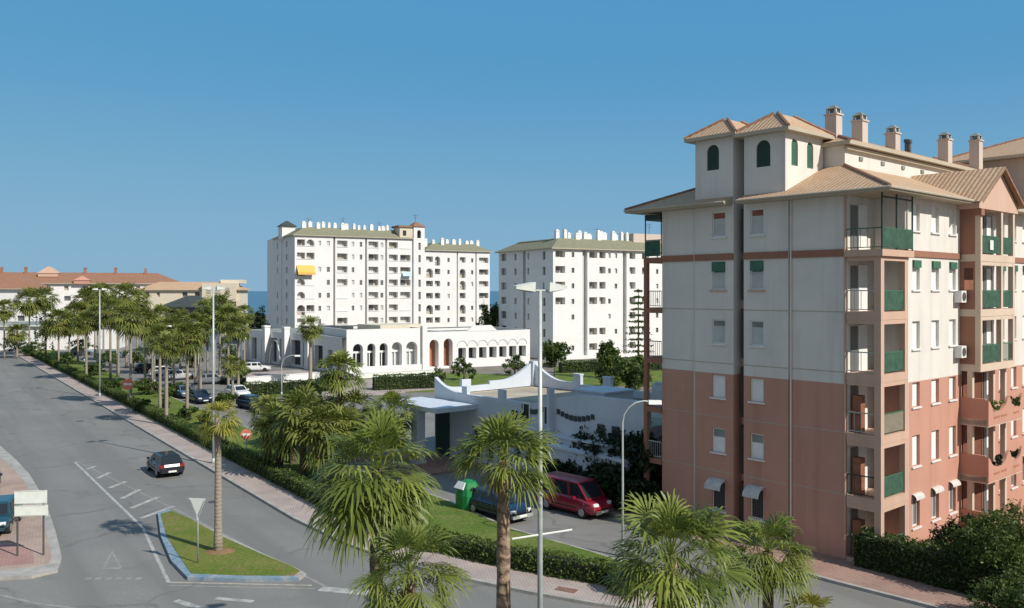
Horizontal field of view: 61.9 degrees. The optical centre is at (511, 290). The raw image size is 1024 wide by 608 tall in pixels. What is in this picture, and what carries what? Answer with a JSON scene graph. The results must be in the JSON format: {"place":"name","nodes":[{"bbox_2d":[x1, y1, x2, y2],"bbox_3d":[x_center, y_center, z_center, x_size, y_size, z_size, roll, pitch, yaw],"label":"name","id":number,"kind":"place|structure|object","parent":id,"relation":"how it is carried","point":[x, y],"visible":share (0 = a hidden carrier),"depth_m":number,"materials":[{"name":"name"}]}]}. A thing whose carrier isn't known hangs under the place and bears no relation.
{"place":"outdoors","nodes":[
{"label":"outdoors","id":0,"kind":"place"},
{"bbox_2d":[0,540,33,565],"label":"pavement","id":1,"kind":"structure","parent":0,"point":[8,556],"depth_m":39.95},
{"bbox_2d":[14,490,47,555],"bbox_3d":[-22.413,10.838,39.818,1.460,3.044,0.131,0,0,-8],"label":"direction sign","id":2,"kind":"object","parent":1,"relation":"on","point":[32,497],"visible":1,"depth_m":39.76,"materials":[{"name":"metal"}]},
{"bbox_2d":[0,459,51,568],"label":"pavement","id":3,"kind":"structure","parent":0,"point":[29,527],"depth_m":43.96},
{"bbox_2d":[0,494,22,532],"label":"parked car","id":4,"kind":"object","parent":3,"relation":"on","point":[7,517],"visible":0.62,"depth_m":43.84,"materials":[{"name":"blue metal"}]},
{"bbox_2d":[0,275,52,320],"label":"apartment building","id":5,"kind":"structure","parent":0,"point":[11,286],"depth_m":205.85,"materials":[{"name":"orange"}]},
{"bbox_2d":[0,266,178,334],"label":"apartment building","id":6,"kind":"structure","parent":0,"point":[64,285],"depth_m":239.73,"materials":[{"name":"orange"}]},
{"bbox_2d":[164,295,221,351],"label":"pavilion","id":7,"kind":"structure","parent":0,"point":[187,302],"depth_m":173.10,"materials":[{"name":"grey"}]},
{"bbox_2d":[0,350,603,607],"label":"road","id":8,"kind":"structure","parent":0,"point":[47,440],"depth_m":45.80,"materials":[{"name":"asphalt"}]},
{"bbox_2d":[0,299,16,357],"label":"palm tree","id":9,"kind":"object","parent":8,"relation":"on","point":[6,315],"visible":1,"depth_m":157.34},
{"bbox_2d":[3,323,30,357],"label":"palm tree","id":10,"kind":"object","parent":8,"relation":"on","point":[17,337],"visible":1,"depth_m":156.94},
{"bbox_2d":[0,446,61,580],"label":"kerb","id":11,"kind":"structure","parent":8,"relation":"on","point":[52,566],"depth_m":40.47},
{"bbox_2d":[147,450,184,476],"bbox_3d":[-23.863,11.778,58.651,1.960,1.420,4.249,0,0,-35],"label":"car","id":12,"kind":"object","parent":8,"relation":"on","point":[163,462],"visible":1,"depth_m":57.30,"materials":[{"name":"black metal"}]},
{"bbox_2d":[76,461,325,586],"bbox_3d":[-22.589,12.491,47.025,7.435,0.001,35.985,0,0,-42],"label":"road marking","id":13,"kind":"object","parent":8,"relation":"on","point":[137,578],"visible":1,"depth_m":39.80,"materials":[{"name":"paint"}]},
{"bbox_2d":[74,462,368,607],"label":"road marking","id":14,"kind":"object","parent":8,"relation":"on","point":[323,588],"visible":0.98,"depth_m":41.02,"materials":[{"name":"white paint"}]},
{"bbox_2d":[158,509,298,581],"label":"kerb","id":15,"kind":"structure","parent":8,"relation":"on","point":[177,563],"depth_m":36.87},
{"bbox_2d":[161,511,299,575],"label":"island lawn","id":16,"kind":"structure","parent":8,"relation":"on","point":[181,535],"depth_m":39.60,"materials":[{"name":"green plant"}]},
{"bbox_2d":[189,498,205,562],"bbox_3d":[-14.243,10.875,38.669,0.840,2.950,0.101,0,0,10],"label":"road sign","id":17,"kind":"object","parent":16,"relation":"on","point":[197,504],"visible":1,"depth_m":38.64,"materials":[{"name":"grey metal"}]},
{"bbox_2d":[189,399,243,550],"bbox_3d":[-13.897,8.810,40.249,2.559,7.382,2.587,0,0,-21],"label":"palm tree","id":18,"kind":"object","parent":16,"relation":"on","point":[218,429],"visible":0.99,"depth_m":40.23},
{"bbox_2d":[11,350,702,607],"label":"kerb","id":19,"kind":"structure","parent":8,"relation":"on","point":[477,581],"depth_m":46.09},
{"bbox_2d":[300,407,443,600],"bbox_3d":[-3.601,7.777,22.112,3.853,9.447,4.486,0,0,44],"label":"palm tree","id":20,"kind":"object","parent":8,"relation":"on","point":[376,507],"visible":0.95,"depth_m":21.32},
{"bbox_2d":[344,518,476,607],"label":"palm tree","id":21,"kind":"object","parent":8,"relation":"on","point":[399,537],"visible":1,"depth_m":18.26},
{"bbox_2d":[442,407,561,607],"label":"palm tree","id":22,"kind":"object","parent":8,"relation":"on","point":[500,433],"visible":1,"depth_m":22.82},
{"bbox_2d":[511,282,571,607],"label":"street lamp","id":23,"kind":"object","parent":8,"relation":"on","point":[530,287],"visible":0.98,"depth_m":23.95,"materials":[{"name":"metal"}]},
{"bbox_2d":[593,488,770,607],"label":"palm tree","id":24,"kind":"object","parent":8,"relation":"on","point":[675,521],"visible":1,"depth_m":19.49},
{"bbox_2d":[707,511,820,607],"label":"palm tree","id":25,"kind":"object","parent":8,"relation":"on","point":[771,573],"visible":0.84,"depth_m":21.53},
{"bbox_2d":[782,591,833,607],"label":"palm tree","id":26,"kind":"object","parent":8,"relation":"on","point":[813,599],"visible":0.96,"depth_m":20.98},
{"bbox_2d":[21,315,660,391],"bbox_3d":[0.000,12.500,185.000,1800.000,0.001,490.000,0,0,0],"label":"ground","id":27,"kind":"structure","parent":0,"point":[496,370],"depth_m":135.31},
{"bbox_2d":[139,280,250,334],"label":"apartment building","id":28,"kind":"structure","parent":27,"relation":"on","point":[163,292],"depth_m":237.51,"materials":[{"name":"grey"}]},
{"bbox_2d":[427,325,529,368],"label":"arcade building","id":29,"kind":"structure","parent":27,"relation":"on","point":[481,345],"depth_m":140.72,"materials":[{"name":"white"}]},
{"bbox_2d":[475,299,498,326],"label":"tree","id":30,"kind":"object","parent":27,"relation":"on","point":[491,317],"visible":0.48,"depth_m":171.46,"materials":[{"name":"green plant"}]},
{"bbox_2d":[542,338,572,367],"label":"tree","id":31,"kind":"object","parent":27,"relation":"on","point":[553,353],"visible":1,"depth_m":138.85,"materials":[{"name":"green plant"}]},
{"bbox_2d":[594,338,626,386],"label":"tree","id":32,"kind":"object","parent":27,"relation":"on","point":[607,351],"visible":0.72,"depth_m":107.50,"materials":[{"name":"green plant"}]},
{"bbox_2d":[611,354,653,390],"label":"tree","id":33,"kind":"object","parent":27,"relation":"on","point":[631,373],"visible":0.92,"depth_m":101.76,"materials":[{"name":"green plant"}]},
{"bbox_2d":[267,214,425,328],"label":"apartment building","id":34,"kind":"structure","parent":0,"point":[343,274],"depth_m":194.90,"materials":[{"name":"grey"}]},
{"bbox_2d":[12,351,697,607],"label":"pavement","id":35,"kind":"structure","parent":0,"point":[283,498],"depth_m":50.67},
{"bbox_2d":[11,286,46,355],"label":"palm tree","id":36,"kind":"object","parent":35,"relation":"on","point":[29,308],"visible":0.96,"depth_m":161.85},
{"bbox_2d":[201,286,224,463],"bbox_3d":[-21.407,6.090,61.162,1.600,12.820,0.340,0,0,-35],"label":"street lamp","id":37,"kind":"object","parent":35,"relation":"on","point":[213,389],"visible":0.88,"depth_m":61.10,"materials":[{"name":"metal"}]},
{"bbox_2d":[36,350,691,594],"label":"lawn","id":38,"kind":"structure","parent":0,"point":[461,521],"depth_m":47.47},
{"bbox_2d":[30,291,54,354],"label":"tree","id":39,"kind":"object","parent":38,"relation":"on","point":[41,333],"visible":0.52,"depth_m":164.86,"materials":[{"name":"green plant"}]},
{"bbox_2d":[32,284,60,352],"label":"palm tree","id":40,"kind":"object","parent":38,"relation":"on","point":[46,291],"visible":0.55,"depth_m":167.61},
{"bbox_2d":[38,308,76,361],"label":"palm tree","id":41,"kind":"object","parent":38,"relation":"on","point":[57,328],"visible":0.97,"depth_m":137.23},
{"bbox_2d":[67,310,101,373],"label":"palm tree","id":42,"kind":"object","parent":38,"relation":"on","point":[85,329],"visible":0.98,"depth_m":117.23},
{"bbox_2d":[93,297,124,379],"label":"palm tree","id":43,"kind":"object","parent":38,"relation":"on","point":[107,318],"visible":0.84,"depth_m":117.37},
{"bbox_2d":[111,305,146,397],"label":"palm tree","id":44,"kind":"object","parent":38,"relation":"on","point":[131,326],"visible":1,"depth_m":91.59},
{"bbox_2d":[125,305,162,383],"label":"palm tree","id":45,"kind":"object","parent":38,"relation":"on","point":[147,323],"visible":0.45,"depth_m":107.77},
{"bbox_2d":[134,377,157,394],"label":"bush","id":46,"kind":"object","parent":38,"relation":"on","point":[149,387],"visible":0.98,"depth_m":101.21,"materials":[{"name":"green plant"}]},
{"bbox_2d":[141,323,175,407],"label":"palm tree","id":47,"kind":"object","parent":38,"relation":"on","point":[158,328],"visible":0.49,"depth_m":87.93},
{"bbox_2d":[149,331,180,424],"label":"palm tree","id":48,"kind":"object","parent":38,"relation":"on","point":[166,351],"visible":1,"depth_m":78.28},
{"bbox_2d":[168,320,206,419],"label":"palm tree","id":49,"kind":"object","parent":38,"relation":"on","point":[187,347],"visible":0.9,"depth_m":81.33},
{"bbox_2d":[245,393,283,457],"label":"palm tree","id":50,"kind":"object","parent":38,"relation":"on","point":[265,399],"visible":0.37,"depth_m":62.70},
{"bbox_2d":[248,401,299,467],"bbox_3d":[-15.980,9.987,58.276,4.464,5.026,4.476,0,0,-35],"label":"palm tree","id":51,"kind":"object","parent":38,"relation":"on","point":[262,429],"visible":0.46,"depth_m":57.58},
{"bbox_2d":[268,382,338,477],"bbox_3d":[-13.726,9.270,56.388,4.486,6.460,5.257,0,0,17],"label":"palm tree","id":52,"kind":"object","parent":38,"relation":"on","point":[294,435],"visible":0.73,"depth_m":55.47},
{"bbox_2d":[292,403,356,479],"bbox_3d":[-12.090,9.905,55.510,4.473,5.191,4.509,0,0,-41],"label":"palm tree","id":53,"kind":"object","parent":38,"relation":"on","point":[319,451],"visible":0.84,"depth_m":54.54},
{"bbox_2d":[22,346,634,595],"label":"hedge","id":54,"kind":"object","parent":38,"relation":"on","point":[574,566],"visible":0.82,"depth_m":50.01,"materials":[{"name":"green plant"}]},
{"bbox_2d":[312,404,363,477],"bbox_3d":[-11.427,10.004,56.136,3.942,4.993,3.883,0,0,-9],"label":"palm tree","id":55,"kind":"object","parent":38,"relation":"on","point":[345,411],"visible":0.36,"depth_m":56.03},
{"bbox_2d":[309,379,434,398],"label":"pavement","id":56,"kind":"structure","parent":0,"point":[371,390],"depth_m":105.65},
{"bbox_2d":[248,291,498,314],"bbox_3d":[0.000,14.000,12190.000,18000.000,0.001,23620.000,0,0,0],"label":"sea","id":57,"kind":"structure","parent":0,"point":[256,299],"depth_m":1352.54,"materials":[{"name":"blue"}]},
{"bbox_2d":[259,373,511,396],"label":"lawn","id":58,"kind":"structure","parent":0,"point":[451,380],"depth_m":118.92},
{"bbox_2d":[243,378,330,394],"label":"hedge","id":59,"kind":"object","parent":58,"relation":"on","point":[269,387],"visible":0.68,"depth_m":101.77,"materials":[{"name":"green plant"}]},
{"bbox_2d":[295,314,324,379],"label":"palm tree","id":60,"kind":"object","parent":58,"relation":"on","point":[310,334],"visible":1,"depth_m":111.72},
{"bbox_2d":[372,372,444,389],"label":"hedge","id":61,"kind":"object","parent":58,"relation":"on","point":[420,380],"visible":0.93,"depth_m":107.13,"materials":[{"name":"green plant"}]},
{"bbox_2d":[449,357,476,378],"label":"bush","id":62,"kind":"object","parent":58,"relation":"on","point":[458,366],"visible":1,"depth_m":118.09,"materials":[{"name":"green plant"}]},
{"bbox_2d":[352,449,482,476],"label":"pavement","id":63,"kind":"structure","parent":0,"point":[434,465],"depth_m":60.67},
{"bbox_2d":[365,390,418,466],"bbox_3d":[-8.550,9.728,59.956,3.855,5.544,4.336,0,0,25],"label":"palm tree","id":64,"kind":"object","parent":63,"relation":"on","point":[392,398],"visible":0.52,"depth_m":59.80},
{"bbox_2d":[425,238,491,326],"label":"apartment building","id":65,"kind":"structure","parent":0,"point":[457,284],"depth_m":206.99,"materials":[{"name":"grey"}]},
{"bbox_2d":[57,337,925,607],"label":"side street","id":66,"kind":"structure","parent":0,"point":[598,533],"depth_m":45.97,"materials":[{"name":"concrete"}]},
{"bbox_2d":[0,321,127,349],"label":"villa","id":67,"kind":"object","parent":66,"relation":"on","point":[63,344],"visible":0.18,"depth_m":180.88,"materials":[{"name":"grey"}]},
{"bbox_2d":[67,288,100,313],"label":"palm tree","id":68,"kind":"object","parent":66,"relation":"on","point":[84,292],"visible":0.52,"depth_m":151.84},
{"bbox_2d":[105,281,146,367],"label":"palm tree","id":69,"kind":"object","parent":66,"relation":"on","point":[128,300],"visible":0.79,"depth_m":137.52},
{"bbox_2d":[158,313,189,384],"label":"palm tree","id":70,"kind":"object","parent":66,"relation":"on","point":[172,319],"visible":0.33,"depth_m":104.73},
{"bbox_2d":[187,322,215,388],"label":"palm tree","id":71,"kind":"object","parent":66,"relation":"on","point":[207,339],"visible":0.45,"depth_m":101.38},
{"bbox_2d":[201,290,237,374],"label":"palm tree","id":72,"kind":"object","parent":66,"relation":"on","point":[220,299],"visible":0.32,"depth_m":124.84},
{"bbox_2d":[210,302,247,384],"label":"palm tree","id":73,"kind":"object","parent":66,"relation":"on","point":[229,308],"visible":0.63,"depth_m":104.81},
{"bbox_2d":[217,354,247,403],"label":"palm tree","id":74,"kind":"object","parent":66,"relation":"on","point":[232,371],"visible":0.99,"depth_m":93.62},
{"bbox_2d":[219,316,252,384],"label":"palm tree","id":75,"kind":"object","parent":66,"relation":"on","point":[237,335],"visible":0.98,"depth_m":99.71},
{"bbox_2d":[218,370,319,383],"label":"terrace wall","id":76,"kind":"structure","parent":66,"relation":"on","point":[293,375],"depth_m":117.23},
{"bbox_2d":[314,347,369,405],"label":"palm tree","id":77,"kind":"object","parent":66,"relation":"on","point":[337,382],"visible":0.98,"depth_m":63.41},
{"bbox_2d":[240,323,449,371],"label":"arcade building","id":78,"kind":"structure","parent":66,"relation":"on","point":[266,344],"depth_m":141.25,"materials":[{"name":"grey"}]},
{"bbox_2d":[325,388,376,455],"bbox_3d":[-11.964,9.805,63.786,4.386,5.391,4.498,0,0,-41],"label":"palm tree","id":79,"kind":"object","parent":66,"relation":"on","point":[356,396],"visible":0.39,"depth_m":63.44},
{"bbox_2d":[317,325,426,372],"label":"arcade building","id":80,"kind":"structure","parent":66,"relation":"on","point":[394,349],"depth_m":132.68,"materials":[{"name":"grey"}]},
{"bbox_2d":[454,479,478,510],"bbox_3d":[-2.522,11.620,48.624,1.348,1.720,1.387,0,0,-40],"label":"recycling bin","id":81,"kind":"object","parent":66,"relation":"on","point":[463,493],"visible":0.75,"depth_m":48.13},
{"bbox_2d":[469,485,532,519],"bbox_3d":[-0.750,11.778,47.300,1.960,1.420,4.249,0,0,-40],"label":"parked car","id":82,"kind":"object","parent":66,"relation":"on","point":[483,503],"visible":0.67,"depth_m":46.73,"materials":[{"name":"blue metal"}]},
{"bbox_2d":[386,361,661,506],"bbox_3d":[3.081,9.200,59.929,13.960,6.600,22.260,0,0,-41],"label":"villa","id":83,"kind":"object","parent":66,"relation":"on","point":[569,408],"visible":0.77,"depth_m":60.19,"materials":[{"name":"grey"}]},
{"bbox_2d":[436,412,449,455],"bbox_3d":[-5.241,10.750,64.381,0.040,3.300,1.700,0,0,-41],"label":"entrance door","id":84,"kind":"structure","parent":83,"relation":"in","point":[442,419],"depth_m":64.25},
{"bbox_2d":[536,471,612,518],"bbox_3d":[3.500,11.528,48.300,2.040,1.920,4.649,0,0,-43],"label":"minivan","id":85,"kind":"object","parent":66,"relation":"on","point":[582,497],"visible":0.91,"depth_m":47.43,"materials":[{"name":"red metal"}]},
{"bbox_2d":[621,400,661,553],"bbox_3d":[6.082,8.780,40.224,1.958,7.240,0.240,0,0,-8],"label":"street lamp","id":86,"kind":"object","parent":66,"relation":"on","point":[654,402],"visible":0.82,"depth_m":40.07,"materials":[{"name":"metal"}]},
{"bbox_2d":[482,475,945,607],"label":"kerb","id":87,"kind":"structure","parent":66,"relation":"on","point":[880,593],"depth_m":35.43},
{"bbox_2d":[0,0,1023,290],"label":"sky","id":88,"kind":"structure","parent":0,"point":[174,139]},
{"bbox_2d":[495,227,661,359],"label":"apartment building","id":89,"kind":"structure","parent":0,"point":[586,312],"depth_m":159.33,"materials":[{"name":"grey"}]},
{"bbox_2d":[555,367,661,386],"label":"lawn","id":90,"kind":"structure","parent":0,"point":[589,378],"depth_m":121.66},
{"bbox_2d":[558,358,661,372],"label":"hedge","id":91,"kind":"object","parent":90,"relation":"on","point":[576,366],"visible":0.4,"depth_m":129.36,"materials":[{"name":"green plant"}]},
{"bbox_2d":[621,288,656,365],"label":"conifer tree","id":92,"kind":"object","parent":90,"relation":"on","point":[638,345],"visible":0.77,"depth_m":117.78,"materials":[{"name":"green plant"}]},
{"bbox_2d":[486,473,996,607],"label":"pavement","id":93,"kind":"structure","parent":0,"point":[836,568],"depth_m":36.67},
{"bbox_2d":[534,459,582,485],"bbox_3d":[3.612,11.327,52.017,4.939,2.408,3.986,0,0,36],"label":"bush","id":94,"kind":"object","parent":93,"relation":"on","point":[563,467],"visible":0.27,"depth_m":51.48,"materials":[{"name":"green plant"}]},
{"bbox_2d":[569,461,636,504],"bbox_3d":[5.192,11.203,49.708,4.003,2.876,4.807,0,0,0],"label":"bush","id":95,"kind":"object","parent":93,"relation":"on","point":[604,481],"visible":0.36,"depth_m":48.51,"materials":[{"name":"green plant"}]},
{"bbox_2d":[568,424,637,468],"bbox_3d":[6.398,10.297,52.248,6.279,4.799,6.617,0,0,0],"label":"bush","id":96,"kind":"object","parent":93,"relation":"on","point":[594,450],"visible":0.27,"depth_m":50.86,"materials":[{"name":"green plant"}]},
{"bbox_2d":[599,466,667,512],"bbox_3d":[7.144,11.332,48.960,4.939,2.706,4.837,0,0,0],"label":"bush","id":97,"kind":"object","parent":93,"relation":"on","point":[641,486],"visible":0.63,"depth_m":47.67,"materials":[{"name":"green plant"}]},
{"bbox_2d":[613,422,661,484],"bbox_3d":[8.295,10.186,50.286,4.770,4.644,5.821,0,0,36],"label":"bush","id":98,"kind":"object","parent":93,"relation":"on","point":[638,451],"visible":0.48,"depth_m":48.65,"materials":[{"name":"green plant"}]},
{"bbox_2d":[851,525,1023,594],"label":"hedge","id":99,"kind":"object","parent":93,"relation":"on","point":[934,563],"visible":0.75,"depth_m":36.27,"materials":[{"name":"green plant"}]},
{"bbox_2d":[962,562,1023,607],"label":"bush","id":100,"kind":"object","parent":93,"relation":"on","point":[1008,590],"visible":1,"depth_m":31.53,"materials":[{"name":"green plant"}]},
{"bbox_2d":[952,137,1023,201],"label":"apartment building","id":101,"kind":"structure","parent":0,"point":[1009,154],"depth_m":57.04,"materials":[{"name":"tile"}]},
{"label":"garden","id":102,"kind":"structure","parent":0,"visible":0},
{"bbox_2d":[624,105,1023,561],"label":"apartment building","id":103,"kind":"structure","parent":102,"relation":"on","point":[840,359],"depth_m":42.63,"materials":[{"name":"pink"}]},
{"bbox_2d":[704,477,726,513],"bbox_3d":[10.567,10.620,44.199,0.750,1.740,1.020,0,0,-41],"label":"window","id":104,"kind":"structure","parent":103,"relation":"in","point":[717,485],"depth_m":44.29,"materials":[{"name":"grey"}]},
{"bbox_2d":[709,428,726,455],"bbox_3d":[10.759,7.820,44.366,0.240,1.340,1.020,0,0,-41],"label":"window","id":105,"kind":"structure","parent":103,"relation":"in","point":[718,434],"depth_m":44.42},
{"bbox_2d":[709,375,726,399],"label":"window","id":106,"kind":"structure","parent":103,"relation":"in","point":[718,381],"depth_m":44.42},
{"bbox_2d":[709,319,726,345],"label":"window","id":107,"kind":"structure","parent":103,"relation":"in","point":[718,325],"depth_m":44.42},
{"bbox_2d":[709,262,726,290],"bbox_3d":[10.759,-0.730,44.366,0.240,1.540,1.020,0,0,-41],"label":"window","id":108,"kind":"structure","parent":103,"relation":"in","point":[718,268],"depth_m":44.39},
{"bbox_2d":[709,211,726,238],"bbox_3d":[10.759,-3.405,44.366,0.240,1.390,1.020,0,0,-41],"label":"window","id":109,"kind":"structure","parent":103,"relation":"in","point":[718,217],"depth_m":44.42,"materials":[{"name":"grey glass"}]},
{"bbox_2d":[742,484,764,522],"bbox_3d":[12.062,10.620,42.479,0.750,1.740,0.960,0,0,-41],"label":"window","id":110,"kind":"structure","parent":103,"relation":"in","point":[756,493],"depth_m":42.54,"materials":[{"name":"grey"}]},
{"bbox_2d":[748,433,764,461],"bbox_3d":[12.255,7.820,42.647,0.240,1.340,0.960,0,0,-41],"label":"window","id":111,"kind":"structure","parent":103,"relation":"in","point":[757,440],"depth_m":42.70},
{"bbox_2d":[748,378,764,404],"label":"window","id":112,"kind":"structure","parent":103,"relation":"in","point":[757,385],"depth_m":42.71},
{"bbox_2d":[748,321,764,347],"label":"window","id":113,"kind":"structure","parent":103,"relation":"in","point":[757,327],"depth_m":42.68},
{"bbox_2d":[748,260,764,290],"bbox_3d":[12.255,-0.730,42.647,0.240,1.540,0.960,0,0,-41],"label":"window","id":114,"kind":"structure","parent":103,"relation":"in","point":[756,267],"depth_m":42.66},
{"bbox_2d":[748,208,764,236],"bbox_3d":[12.255,-3.405,42.647,0.240,1.390,0.960,0,0,-41],"label":"window","id":115,"kind":"structure","parent":103,"relation":"in","point":[757,215],"depth_m":42.70,"materials":[{"name":"grey glass"}]},
{"bbox_2d":[851,325,866,371],"bbox_3d":[16.181,2.675,39.800,1.450,2.150,0.070,0,0,-41],"label":"balcony door","id":116,"kind":"structure","parent":103,"relation":"in","point":[859,332],"depth_m":39.76,"materials":[{"name":"grey"}]},
{"bbox_2d":[851,265,866,310],"bbox_3d":[16.181,-0.125,39.800,1.450,2.150,0.070,0,0,-41],"label":"balcony door","id":117,"kind":"structure","parent":103,"relation":"in","point":[859,272],"depth_m":39.76,"materials":[{"name":"grey"}]},
{"bbox_2d":[851,205,866,249],"bbox_3d":[16.181,-2.925,39.800,1.450,2.150,0.070,0,0,-41],"label":"balcony door","id":118,"kind":"structure","parent":103,"relation":"in","point":[859,212],"depth_m":39.75,"materials":[{"name":"grey"}]},
{"bbox_2d":[928,511,981,546],"bbox_3d":[20.067,11.177,38.085,3.102,2.676,2.630,0,0,0],"label":"bush","id":119,"kind":"object","parent":102,"relation":"on","point":[940,535],"visible":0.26,"depth_m":38.24,"materials":[{"name":"green plant"}]},
{"bbox_2d":[943,507,1023,583],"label":"bush","id":120,"kind":"object","parent":102,"relation":"on","point":[988,537],"visible":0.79,"depth_m":34.71,"materials":[{"name":"green plant"}]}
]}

